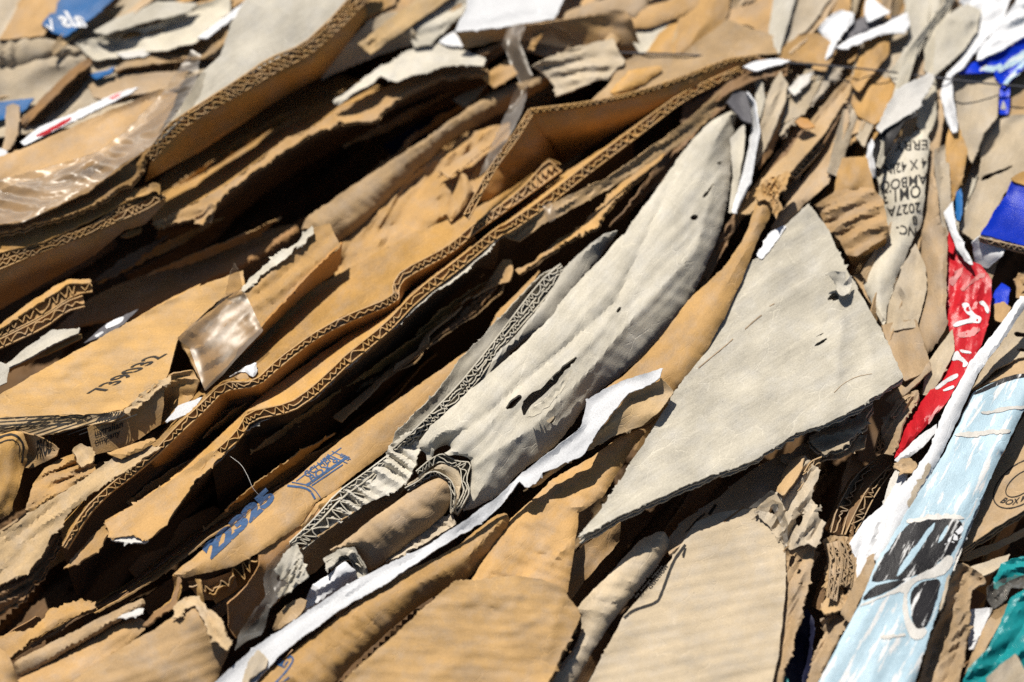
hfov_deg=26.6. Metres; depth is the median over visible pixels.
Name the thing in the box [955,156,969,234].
cardboard scrap
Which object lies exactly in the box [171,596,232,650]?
cardboard flap
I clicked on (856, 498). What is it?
cardboard sheet
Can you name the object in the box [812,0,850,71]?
cardboard scrap
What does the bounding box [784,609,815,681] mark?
plastic bag
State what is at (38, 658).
cardboard roll
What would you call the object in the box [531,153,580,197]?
buried cardboard ply
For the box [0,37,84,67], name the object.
cardboard roll
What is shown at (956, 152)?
cardboard sheet
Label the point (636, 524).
buried cardboard ply
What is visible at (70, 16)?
paper carton
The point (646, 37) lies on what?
cardboard sheet
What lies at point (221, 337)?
cardboard flap
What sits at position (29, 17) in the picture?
cardboard sheet
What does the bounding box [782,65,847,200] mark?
cardboard scrap
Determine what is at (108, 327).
plastic bag
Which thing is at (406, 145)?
cardboard ply
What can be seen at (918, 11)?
cardboard sheet
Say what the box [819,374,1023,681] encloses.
paper carton
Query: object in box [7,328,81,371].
cardboard sheet
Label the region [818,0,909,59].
paper scrap
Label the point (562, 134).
cardboard sheet
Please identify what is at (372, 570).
buried cardboard ply
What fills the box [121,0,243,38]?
cardboard scrap
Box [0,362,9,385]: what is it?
cardboard sheet
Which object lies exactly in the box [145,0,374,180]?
cardboard sheet
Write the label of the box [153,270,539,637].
cardboard roll
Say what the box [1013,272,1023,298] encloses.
cardboard flap
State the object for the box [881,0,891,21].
cardboard scrap
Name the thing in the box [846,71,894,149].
cardboard sheet
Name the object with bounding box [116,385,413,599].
cardboard ply
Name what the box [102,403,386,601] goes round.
cardboard ply
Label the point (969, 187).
cardboard scrap
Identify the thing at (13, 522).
buried cardboard ply
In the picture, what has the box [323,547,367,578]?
cardboard sheet
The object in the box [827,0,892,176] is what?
cardboard scrap
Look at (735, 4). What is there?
cardboard scrap
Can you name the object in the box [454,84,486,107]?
cardboard sheet
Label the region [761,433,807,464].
buried cardboard ply
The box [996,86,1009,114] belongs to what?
paper carton
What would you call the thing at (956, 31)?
scrap
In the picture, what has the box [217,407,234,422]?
cardboard ply
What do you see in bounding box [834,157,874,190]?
cardboard piece
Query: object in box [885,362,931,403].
cardboard roll
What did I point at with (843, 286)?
cardboard flap
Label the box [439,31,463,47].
paper scrap
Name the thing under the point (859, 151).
cardboard scrap
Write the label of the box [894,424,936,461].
paper strip
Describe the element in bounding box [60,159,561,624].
cardboard sheet
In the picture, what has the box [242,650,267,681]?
cardboard flap
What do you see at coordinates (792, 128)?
cardboard scrap
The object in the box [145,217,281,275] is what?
cardboard ply
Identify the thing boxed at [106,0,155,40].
cardboard scrap
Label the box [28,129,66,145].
buried cardboard ply
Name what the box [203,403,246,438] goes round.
cardboard ply
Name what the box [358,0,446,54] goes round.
cardboard scrap
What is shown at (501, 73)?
cardboard sheet
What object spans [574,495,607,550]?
buried cardboard ply
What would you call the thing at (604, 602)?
cardboard roll
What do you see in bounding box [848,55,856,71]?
cardboard sheet
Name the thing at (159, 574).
cardboard ply
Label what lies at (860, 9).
cardboard scrap
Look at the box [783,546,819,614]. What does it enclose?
buried cardboard ply
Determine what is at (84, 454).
paper scrap
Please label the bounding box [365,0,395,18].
cardboard scrap
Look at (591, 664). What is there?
buried cardboard ply
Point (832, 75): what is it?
cardboard sheet
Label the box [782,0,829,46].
cardboard sheet
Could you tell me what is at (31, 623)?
buried cardboard ply
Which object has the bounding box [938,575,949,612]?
cardboard flap
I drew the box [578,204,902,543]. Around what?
cardboard sheet
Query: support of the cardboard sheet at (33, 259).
on the cardboard sheet at (321, 125)
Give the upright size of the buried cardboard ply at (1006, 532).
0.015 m
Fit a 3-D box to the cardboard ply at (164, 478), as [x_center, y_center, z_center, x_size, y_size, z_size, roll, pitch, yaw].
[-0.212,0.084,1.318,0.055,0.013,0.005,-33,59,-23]
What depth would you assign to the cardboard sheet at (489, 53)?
1.49 m
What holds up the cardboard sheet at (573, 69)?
on the cardboard sheet at (841, 58)
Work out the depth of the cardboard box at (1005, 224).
1.38 m
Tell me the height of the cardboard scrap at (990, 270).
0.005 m
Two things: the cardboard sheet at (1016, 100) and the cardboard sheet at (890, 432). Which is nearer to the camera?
the cardboard sheet at (890, 432)
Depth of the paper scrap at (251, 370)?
1.32 m
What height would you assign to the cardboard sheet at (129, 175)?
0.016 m
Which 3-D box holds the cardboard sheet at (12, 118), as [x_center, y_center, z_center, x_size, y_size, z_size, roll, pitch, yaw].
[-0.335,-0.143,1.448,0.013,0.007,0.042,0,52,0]
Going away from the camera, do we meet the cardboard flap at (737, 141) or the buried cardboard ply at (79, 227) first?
the cardboard flap at (737, 141)
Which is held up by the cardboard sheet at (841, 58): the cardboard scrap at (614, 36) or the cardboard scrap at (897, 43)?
the cardboard scrap at (614, 36)
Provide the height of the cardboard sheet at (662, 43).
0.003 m
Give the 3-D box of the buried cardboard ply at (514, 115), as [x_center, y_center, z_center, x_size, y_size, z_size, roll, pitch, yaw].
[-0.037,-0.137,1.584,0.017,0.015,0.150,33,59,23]
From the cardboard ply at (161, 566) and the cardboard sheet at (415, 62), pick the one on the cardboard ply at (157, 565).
the cardboard ply at (161, 566)
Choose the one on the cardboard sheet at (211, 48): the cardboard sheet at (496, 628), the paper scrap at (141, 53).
the paper scrap at (141, 53)
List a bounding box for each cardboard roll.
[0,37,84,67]
[0,649,17,681]
[14,599,144,676]
[18,618,144,681]
[73,607,229,681]
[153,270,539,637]
[257,513,509,681]
[302,73,549,242]
[330,478,450,570]
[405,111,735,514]
[438,171,473,221]
[552,531,669,681]
[605,201,771,429]
[610,66,661,94]
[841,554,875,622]
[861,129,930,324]
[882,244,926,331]
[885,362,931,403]
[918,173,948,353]
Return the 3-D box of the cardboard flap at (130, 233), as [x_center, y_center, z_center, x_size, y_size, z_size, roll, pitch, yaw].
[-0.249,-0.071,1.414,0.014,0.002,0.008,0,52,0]
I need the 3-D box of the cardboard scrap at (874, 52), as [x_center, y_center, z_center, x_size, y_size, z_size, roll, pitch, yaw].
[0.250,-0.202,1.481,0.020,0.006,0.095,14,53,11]
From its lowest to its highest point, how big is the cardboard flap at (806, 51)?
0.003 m
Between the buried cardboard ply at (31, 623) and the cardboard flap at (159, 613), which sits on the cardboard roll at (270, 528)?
the cardboard flap at (159, 613)
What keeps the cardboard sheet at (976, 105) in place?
on the cardboard sheet at (841, 58)
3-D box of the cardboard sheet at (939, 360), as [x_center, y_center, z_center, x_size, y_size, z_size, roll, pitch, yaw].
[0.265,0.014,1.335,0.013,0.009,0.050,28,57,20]
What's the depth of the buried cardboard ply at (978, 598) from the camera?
1.34 m
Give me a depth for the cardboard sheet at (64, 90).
1.47 m
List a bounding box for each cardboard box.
[0,270,244,517]
[455,0,639,51]
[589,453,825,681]
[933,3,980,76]
[959,417,1023,561]
[972,171,1023,267]
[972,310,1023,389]
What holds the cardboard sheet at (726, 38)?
on the cardboard sheet at (841, 58)
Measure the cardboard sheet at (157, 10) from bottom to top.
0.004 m
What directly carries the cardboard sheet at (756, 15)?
on the cardboard sheet at (841, 58)
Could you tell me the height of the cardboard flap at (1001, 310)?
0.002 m
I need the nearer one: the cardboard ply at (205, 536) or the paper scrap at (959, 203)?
the cardboard ply at (205, 536)
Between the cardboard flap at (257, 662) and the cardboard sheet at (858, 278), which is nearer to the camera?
the cardboard flap at (257, 662)
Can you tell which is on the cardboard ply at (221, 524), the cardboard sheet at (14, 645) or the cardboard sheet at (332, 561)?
the cardboard sheet at (14, 645)
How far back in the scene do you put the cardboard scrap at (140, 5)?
1.51 m
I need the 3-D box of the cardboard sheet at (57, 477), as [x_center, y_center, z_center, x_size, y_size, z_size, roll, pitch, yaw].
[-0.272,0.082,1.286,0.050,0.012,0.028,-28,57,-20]
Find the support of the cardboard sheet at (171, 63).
on the cardboard sheet at (37, 80)
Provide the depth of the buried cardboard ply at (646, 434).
1.44 m
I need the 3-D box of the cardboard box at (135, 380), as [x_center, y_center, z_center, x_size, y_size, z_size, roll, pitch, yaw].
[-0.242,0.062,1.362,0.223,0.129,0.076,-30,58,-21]
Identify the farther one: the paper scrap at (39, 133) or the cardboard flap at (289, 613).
the paper scrap at (39, 133)
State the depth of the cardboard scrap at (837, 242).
1.41 m
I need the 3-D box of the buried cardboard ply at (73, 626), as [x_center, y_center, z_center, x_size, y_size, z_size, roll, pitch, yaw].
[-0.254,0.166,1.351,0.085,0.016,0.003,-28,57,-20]
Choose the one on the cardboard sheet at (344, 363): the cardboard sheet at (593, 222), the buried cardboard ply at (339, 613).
the cardboard sheet at (593, 222)
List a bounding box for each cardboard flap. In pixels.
[63,525,108,569]
[121,228,141,237]
[125,183,160,201]
[143,576,181,626]
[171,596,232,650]
[178,224,342,388]
[194,203,216,222]
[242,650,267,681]
[272,598,306,630]
[386,514,455,562]
[728,124,745,213]
[753,170,789,219]
[754,79,765,119]
[755,71,788,169]
[777,33,829,63]
[781,434,867,463]
[795,117,814,128]
[807,404,873,456]
[825,271,851,296]
[893,458,917,474]
[928,72,944,175]
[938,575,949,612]
[971,554,1009,576]
[986,654,1023,681]
[993,302,1010,322]
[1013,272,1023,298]
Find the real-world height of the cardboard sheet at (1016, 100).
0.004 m
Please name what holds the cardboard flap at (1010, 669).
on the plastic bag at (1007, 642)
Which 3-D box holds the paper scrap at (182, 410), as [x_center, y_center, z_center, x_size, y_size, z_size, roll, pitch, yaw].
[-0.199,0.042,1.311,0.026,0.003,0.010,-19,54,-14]
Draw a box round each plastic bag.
[84,309,137,342]
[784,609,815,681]
[894,231,991,458]
[963,556,1023,681]
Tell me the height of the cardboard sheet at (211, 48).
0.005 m
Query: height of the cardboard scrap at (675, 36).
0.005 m
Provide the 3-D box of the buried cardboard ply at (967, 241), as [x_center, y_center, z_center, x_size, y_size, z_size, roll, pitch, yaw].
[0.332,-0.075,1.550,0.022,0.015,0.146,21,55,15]
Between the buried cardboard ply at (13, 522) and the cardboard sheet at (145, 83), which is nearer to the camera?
the buried cardboard ply at (13, 522)
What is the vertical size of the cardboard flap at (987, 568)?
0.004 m
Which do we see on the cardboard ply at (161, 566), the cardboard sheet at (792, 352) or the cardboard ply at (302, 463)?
the cardboard ply at (302, 463)
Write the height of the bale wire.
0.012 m
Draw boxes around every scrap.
[0,98,33,120]
[0,148,7,155]
[20,87,138,145]
[52,6,107,55]
[72,443,94,467]
[89,67,114,79]
[105,0,192,15]
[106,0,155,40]
[116,49,151,58]
[118,608,143,618]
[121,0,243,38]
[124,0,152,14]
[165,397,201,422]
[197,0,244,39]
[274,544,308,597]
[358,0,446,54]
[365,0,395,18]
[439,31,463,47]
[449,4,461,24]
[528,20,550,50]
[580,0,594,5]
[605,0,650,43]
[672,24,677,43]
[726,91,759,213]
[729,0,745,9]
[743,58,789,71]
[768,0,794,54]
[781,0,858,124]
[781,78,796,147]
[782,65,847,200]
[787,72,813,95]
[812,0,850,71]
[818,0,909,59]
[826,139,867,195]
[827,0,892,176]
[833,125,903,248]
[846,0,865,79]
[849,474,907,576]
[850,0,890,91]
[851,54,900,135]
[856,8,907,147]
[861,76,946,281]
[864,4,904,156]
[866,72,933,178]
[870,171,927,321]
[876,0,953,168]
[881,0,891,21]
[882,470,898,503]
[889,227,921,341]
[891,0,903,16]
[900,45,925,142]
[940,0,1009,133]
[946,168,1007,330]
[954,144,981,254]
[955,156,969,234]
[955,189,962,221]
[963,161,971,185]
[968,608,992,650]
[977,0,1023,60]
[982,237,1003,278]
[991,283,1009,307]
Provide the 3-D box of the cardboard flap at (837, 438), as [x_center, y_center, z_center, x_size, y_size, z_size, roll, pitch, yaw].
[0.198,0.053,1.298,0.024,0.012,0.051,37,61,25]
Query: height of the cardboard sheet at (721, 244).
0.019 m
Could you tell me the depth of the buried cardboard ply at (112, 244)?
1.53 m
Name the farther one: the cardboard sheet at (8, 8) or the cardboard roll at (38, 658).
the cardboard sheet at (8, 8)
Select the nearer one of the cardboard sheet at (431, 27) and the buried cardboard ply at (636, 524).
the buried cardboard ply at (636, 524)
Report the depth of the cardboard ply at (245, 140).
1.49 m
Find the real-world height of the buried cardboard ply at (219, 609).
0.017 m
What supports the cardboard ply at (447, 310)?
on the cardboard sheet at (486, 295)
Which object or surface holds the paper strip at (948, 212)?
on the plastic bag at (969, 297)
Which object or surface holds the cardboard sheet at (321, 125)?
on the buried cardboard ply
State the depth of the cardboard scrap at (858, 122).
1.45 m
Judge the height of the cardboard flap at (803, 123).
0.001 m
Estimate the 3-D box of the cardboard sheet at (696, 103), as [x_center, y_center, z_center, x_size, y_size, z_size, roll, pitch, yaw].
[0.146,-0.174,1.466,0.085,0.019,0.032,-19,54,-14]
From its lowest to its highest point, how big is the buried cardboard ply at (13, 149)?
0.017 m
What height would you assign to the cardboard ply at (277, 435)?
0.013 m
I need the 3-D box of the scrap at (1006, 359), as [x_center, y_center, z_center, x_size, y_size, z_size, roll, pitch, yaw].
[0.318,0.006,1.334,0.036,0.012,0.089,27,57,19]
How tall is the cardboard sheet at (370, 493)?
0.127 m
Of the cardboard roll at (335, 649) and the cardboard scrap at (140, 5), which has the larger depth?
the cardboard scrap at (140, 5)
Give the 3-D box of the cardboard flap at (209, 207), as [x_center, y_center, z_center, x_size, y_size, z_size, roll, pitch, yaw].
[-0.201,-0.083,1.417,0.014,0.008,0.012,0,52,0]
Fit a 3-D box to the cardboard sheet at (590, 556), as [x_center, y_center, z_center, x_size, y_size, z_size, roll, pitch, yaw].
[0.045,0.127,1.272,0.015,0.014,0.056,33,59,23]
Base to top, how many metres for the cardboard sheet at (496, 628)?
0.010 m
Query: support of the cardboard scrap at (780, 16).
on the cardboard sheet at (841, 58)
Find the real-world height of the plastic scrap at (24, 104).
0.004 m
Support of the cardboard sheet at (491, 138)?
on the cardboard sheet at (419, 199)
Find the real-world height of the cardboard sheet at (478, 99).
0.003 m
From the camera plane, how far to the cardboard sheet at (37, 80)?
1.49 m
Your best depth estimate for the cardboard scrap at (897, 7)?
1.51 m
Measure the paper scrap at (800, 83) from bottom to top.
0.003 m
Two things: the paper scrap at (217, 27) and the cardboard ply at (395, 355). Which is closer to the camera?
the cardboard ply at (395, 355)
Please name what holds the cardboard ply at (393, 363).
on the cardboard sheet at (486, 295)
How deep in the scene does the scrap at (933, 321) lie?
1.37 m
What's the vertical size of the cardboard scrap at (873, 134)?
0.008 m
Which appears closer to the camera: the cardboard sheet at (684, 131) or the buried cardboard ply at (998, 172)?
the cardboard sheet at (684, 131)
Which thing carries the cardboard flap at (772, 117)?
on the cardboard sheet at (832, 75)
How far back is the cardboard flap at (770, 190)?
1.39 m
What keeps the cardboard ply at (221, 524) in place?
on the cardboard ply at (161, 566)
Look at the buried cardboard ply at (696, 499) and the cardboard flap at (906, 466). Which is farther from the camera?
the buried cardboard ply at (696, 499)
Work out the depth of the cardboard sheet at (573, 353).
1.33 m
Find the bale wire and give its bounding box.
[619,52,1023,87]
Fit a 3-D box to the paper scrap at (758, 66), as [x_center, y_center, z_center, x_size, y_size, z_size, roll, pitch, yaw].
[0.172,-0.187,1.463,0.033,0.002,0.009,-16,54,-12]
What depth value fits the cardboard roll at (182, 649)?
1.21 m
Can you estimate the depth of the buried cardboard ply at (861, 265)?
1.50 m
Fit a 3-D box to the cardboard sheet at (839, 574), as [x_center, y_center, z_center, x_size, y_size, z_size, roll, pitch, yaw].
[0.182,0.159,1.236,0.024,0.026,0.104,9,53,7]
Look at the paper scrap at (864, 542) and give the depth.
1.26 m
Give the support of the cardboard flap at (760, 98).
on the cardboard sheet at (841, 58)
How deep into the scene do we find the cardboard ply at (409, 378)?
1.38 m
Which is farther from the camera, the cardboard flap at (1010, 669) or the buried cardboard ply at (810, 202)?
the buried cardboard ply at (810, 202)
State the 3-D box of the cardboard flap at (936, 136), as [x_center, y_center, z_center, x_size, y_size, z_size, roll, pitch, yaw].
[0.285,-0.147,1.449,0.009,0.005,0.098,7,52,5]
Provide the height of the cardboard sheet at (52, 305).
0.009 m
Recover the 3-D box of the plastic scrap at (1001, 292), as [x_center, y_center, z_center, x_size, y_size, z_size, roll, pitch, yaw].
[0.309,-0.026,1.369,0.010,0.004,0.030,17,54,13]
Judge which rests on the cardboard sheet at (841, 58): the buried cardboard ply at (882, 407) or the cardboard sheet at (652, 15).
the cardboard sheet at (652, 15)
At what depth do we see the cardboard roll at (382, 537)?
1.26 m
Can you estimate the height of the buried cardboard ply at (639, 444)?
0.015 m
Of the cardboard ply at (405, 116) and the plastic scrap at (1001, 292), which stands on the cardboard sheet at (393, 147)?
the cardboard ply at (405, 116)
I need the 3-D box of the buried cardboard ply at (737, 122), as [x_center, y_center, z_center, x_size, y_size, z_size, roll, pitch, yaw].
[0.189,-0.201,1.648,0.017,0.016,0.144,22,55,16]
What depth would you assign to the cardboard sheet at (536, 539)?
1.27 m
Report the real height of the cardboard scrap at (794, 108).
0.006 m
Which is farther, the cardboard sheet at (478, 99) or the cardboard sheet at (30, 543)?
the cardboard sheet at (478, 99)
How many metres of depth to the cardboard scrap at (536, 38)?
1.48 m
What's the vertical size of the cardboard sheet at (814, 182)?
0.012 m
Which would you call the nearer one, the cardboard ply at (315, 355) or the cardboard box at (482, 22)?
the cardboard ply at (315, 355)
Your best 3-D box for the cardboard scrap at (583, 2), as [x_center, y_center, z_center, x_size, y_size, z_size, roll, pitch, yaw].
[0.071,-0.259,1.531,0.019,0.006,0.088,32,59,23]
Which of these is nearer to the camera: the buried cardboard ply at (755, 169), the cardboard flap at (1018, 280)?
the cardboard flap at (1018, 280)
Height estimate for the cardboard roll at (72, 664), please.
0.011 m
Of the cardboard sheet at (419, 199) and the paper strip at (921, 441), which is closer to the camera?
the paper strip at (921, 441)
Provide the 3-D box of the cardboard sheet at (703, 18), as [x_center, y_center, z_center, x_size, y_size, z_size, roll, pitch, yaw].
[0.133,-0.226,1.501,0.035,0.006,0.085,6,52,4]
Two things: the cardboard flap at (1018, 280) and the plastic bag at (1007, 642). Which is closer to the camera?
the plastic bag at (1007, 642)
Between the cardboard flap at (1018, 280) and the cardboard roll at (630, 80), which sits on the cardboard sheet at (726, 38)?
the cardboard roll at (630, 80)
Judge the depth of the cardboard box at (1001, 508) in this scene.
1.27 m
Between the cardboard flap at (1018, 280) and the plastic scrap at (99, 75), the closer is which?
the cardboard flap at (1018, 280)
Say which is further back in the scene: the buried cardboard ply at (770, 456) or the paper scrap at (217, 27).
the paper scrap at (217, 27)
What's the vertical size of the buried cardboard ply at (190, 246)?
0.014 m
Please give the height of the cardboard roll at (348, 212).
0.016 m
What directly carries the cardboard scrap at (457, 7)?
on the cardboard sheet at (841, 58)
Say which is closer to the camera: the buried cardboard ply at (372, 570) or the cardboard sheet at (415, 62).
the buried cardboard ply at (372, 570)
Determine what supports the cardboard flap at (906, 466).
on the paper scrap at (864, 542)
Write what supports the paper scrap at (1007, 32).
on the cardboard sheet at (841, 58)
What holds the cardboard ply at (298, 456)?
on the cardboard ply at (221, 524)
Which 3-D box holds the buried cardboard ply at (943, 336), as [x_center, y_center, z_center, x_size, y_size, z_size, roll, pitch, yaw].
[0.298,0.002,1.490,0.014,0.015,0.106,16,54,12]
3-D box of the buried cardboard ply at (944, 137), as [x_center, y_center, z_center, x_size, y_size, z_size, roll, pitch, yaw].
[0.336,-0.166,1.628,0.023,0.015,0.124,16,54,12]
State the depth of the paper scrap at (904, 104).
1.43 m
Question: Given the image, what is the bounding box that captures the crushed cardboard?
[0,35,1023,681]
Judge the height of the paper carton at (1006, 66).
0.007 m
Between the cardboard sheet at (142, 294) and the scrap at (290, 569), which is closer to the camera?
the scrap at (290, 569)
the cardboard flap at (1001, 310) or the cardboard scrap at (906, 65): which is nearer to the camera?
the cardboard flap at (1001, 310)
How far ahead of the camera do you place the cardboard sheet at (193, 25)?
1.50 m
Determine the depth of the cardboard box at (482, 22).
1.49 m
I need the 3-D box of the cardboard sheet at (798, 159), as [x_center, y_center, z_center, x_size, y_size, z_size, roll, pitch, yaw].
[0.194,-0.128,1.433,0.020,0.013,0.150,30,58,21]
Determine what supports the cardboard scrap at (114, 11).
on the cardboard sheet at (37, 80)
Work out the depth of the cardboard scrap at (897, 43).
1.48 m
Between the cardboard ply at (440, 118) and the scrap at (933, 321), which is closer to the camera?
the scrap at (933, 321)
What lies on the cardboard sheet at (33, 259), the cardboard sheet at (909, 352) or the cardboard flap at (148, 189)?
the cardboard flap at (148, 189)
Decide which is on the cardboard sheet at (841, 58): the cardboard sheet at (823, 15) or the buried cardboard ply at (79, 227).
the cardboard sheet at (823, 15)
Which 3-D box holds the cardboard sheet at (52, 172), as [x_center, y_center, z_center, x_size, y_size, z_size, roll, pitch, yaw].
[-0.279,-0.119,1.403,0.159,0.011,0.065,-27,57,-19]
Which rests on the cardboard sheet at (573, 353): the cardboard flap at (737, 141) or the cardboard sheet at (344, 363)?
the cardboard flap at (737, 141)
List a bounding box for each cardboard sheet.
[0,0,19,36]
[0,0,58,40]
[0,0,232,137]
[0,89,177,225]
[0,149,148,236]
[0,185,166,308]
[0,279,92,348]
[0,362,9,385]
[0,438,160,615]
[0,599,97,660]
[2,103,20,150]
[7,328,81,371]
[20,58,91,136]
[25,454,95,514]
[57,224,297,329]
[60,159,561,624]
[73,0,230,61]
[87,71,188,99]
[92,234,169,283]
[94,1,197,34]
[104,61,750,545]
[113,56,188,74]
[118,31,227,62]
[137,284,200,317]
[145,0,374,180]
[152,62,488,239]
[289,230,616,574]
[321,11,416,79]
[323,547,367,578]
[333,43,485,104]
[333,259,513,422]
[334,122,510,275]
[343,575,580,681]
[370,0,413,19]
[383,107,460,156]
[411,0,466,47]
[439,125,509,178]
[442,0,1023,118]
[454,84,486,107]
[463,54,757,218]
[463,90,495,110]
[472,413,661,592]
[477,40,507,62]
[482,59,517,88]
[503,78,737,241]
[515,153,664,275]
[532,38,624,96]
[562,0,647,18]
[566,522,620,598]
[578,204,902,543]
[592,19,780,99]
[609,95,731,226]
[631,0,698,28]
[633,19,673,51]
[647,17,677,52]
[675,0,729,52]
[679,56,788,124]
[693,125,803,294]
[725,0,772,32]
[738,75,852,215]
[771,103,848,229]
[778,64,843,139]
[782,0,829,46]
[788,0,836,53]
[807,535,856,681]
[815,187,888,264]
[824,455,892,536]
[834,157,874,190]
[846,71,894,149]
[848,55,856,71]
[853,270,900,324]
[873,390,919,455]
[881,320,928,381]
[888,0,930,84]
[916,0,953,136]
[918,563,985,681]
[923,329,954,395]
[934,144,950,235]
[946,128,967,201]
[952,73,999,163]
[959,114,1023,240]
[964,603,1007,674]
[1006,77,1023,116]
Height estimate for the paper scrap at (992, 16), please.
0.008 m
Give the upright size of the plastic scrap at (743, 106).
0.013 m
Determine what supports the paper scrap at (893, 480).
on the cardboard sheet at (856, 498)
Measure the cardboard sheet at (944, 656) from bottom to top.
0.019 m
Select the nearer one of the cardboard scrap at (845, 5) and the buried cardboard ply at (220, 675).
the buried cardboard ply at (220, 675)
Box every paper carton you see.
[42,0,112,37]
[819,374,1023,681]
[958,38,1023,88]
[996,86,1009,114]
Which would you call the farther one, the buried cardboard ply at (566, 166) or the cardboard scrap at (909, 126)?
the buried cardboard ply at (566, 166)
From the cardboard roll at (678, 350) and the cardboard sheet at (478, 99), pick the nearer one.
the cardboard roll at (678, 350)
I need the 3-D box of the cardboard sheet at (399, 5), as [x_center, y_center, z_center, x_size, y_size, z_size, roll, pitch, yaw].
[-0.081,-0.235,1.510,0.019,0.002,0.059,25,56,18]
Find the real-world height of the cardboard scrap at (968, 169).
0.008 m
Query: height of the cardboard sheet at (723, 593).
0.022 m
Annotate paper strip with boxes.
[216,368,673,681]
[874,296,1023,560]
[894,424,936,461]
[943,201,972,265]
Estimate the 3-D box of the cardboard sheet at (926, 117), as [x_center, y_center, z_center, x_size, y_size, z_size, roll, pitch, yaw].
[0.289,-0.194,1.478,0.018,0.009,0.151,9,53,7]
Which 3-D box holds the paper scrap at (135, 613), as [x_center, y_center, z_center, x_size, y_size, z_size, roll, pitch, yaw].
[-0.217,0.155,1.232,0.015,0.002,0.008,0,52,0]
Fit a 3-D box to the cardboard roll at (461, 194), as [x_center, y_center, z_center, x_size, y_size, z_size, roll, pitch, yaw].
[-0.036,-0.098,1.430,0.022,0.007,0.050,-9,52,-7]
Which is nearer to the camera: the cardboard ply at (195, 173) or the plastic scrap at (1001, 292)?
the plastic scrap at (1001, 292)
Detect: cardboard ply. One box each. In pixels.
[0,144,15,152]
[1,498,52,530]
[5,616,50,653]
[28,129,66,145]
[30,464,311,647]
[32,352,436,641]
[34,239,116,289]
[43,573,166,643]
[53,395,399,630]
[63,189,126,234]
[94,484,286,613]
[95,446,332,606]
[98,217,223,283]
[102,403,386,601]
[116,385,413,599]
[125,224,229,279]
[126,459,191,504]
[128,506,219,576]
[142,566,233,615]
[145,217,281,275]
[172,117,292,187]
[202,439,340,531]
[203,107,307,173]
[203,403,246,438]
[210,583,246,617]
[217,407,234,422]
[217,642,296,679]
[219,217,305,283]
[224,433,334,511]
[250,389,340,453]
[272,75,328,105]
[301,351,319,366]
[334,551,409,616]
[341,91,453,147]
[347,315,447,386]
[349,562,384,583]
[356,311,453,391]
[357,45,422,84]
[365,131,416,175]
[413,94,480,139]
[415,281,487,335]
[459,98,533,137]
[510,83,556,136]
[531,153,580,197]
[569,509,652,636]
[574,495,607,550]
[576,631,611,681]
[634,436,645,451]
[644,418,658,437]
[664,477,723,556]
[724,98,755,130]
[740,135,780,178]
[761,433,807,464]
[764,450,776,459]
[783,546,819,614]
[788,147,824,221]
[813,180,833,220]
[830,254,859,300]
[838,402,873,497]
[853,258,867,295]
[856,381,903,462]
[920,312,949,393]
[940,124,948,145]
[959,174,990,257]
[970,589,985,608]
[976,533,997,608]
[983,522,1017,583]
[990,170,1003,177]
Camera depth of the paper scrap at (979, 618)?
1.23 m

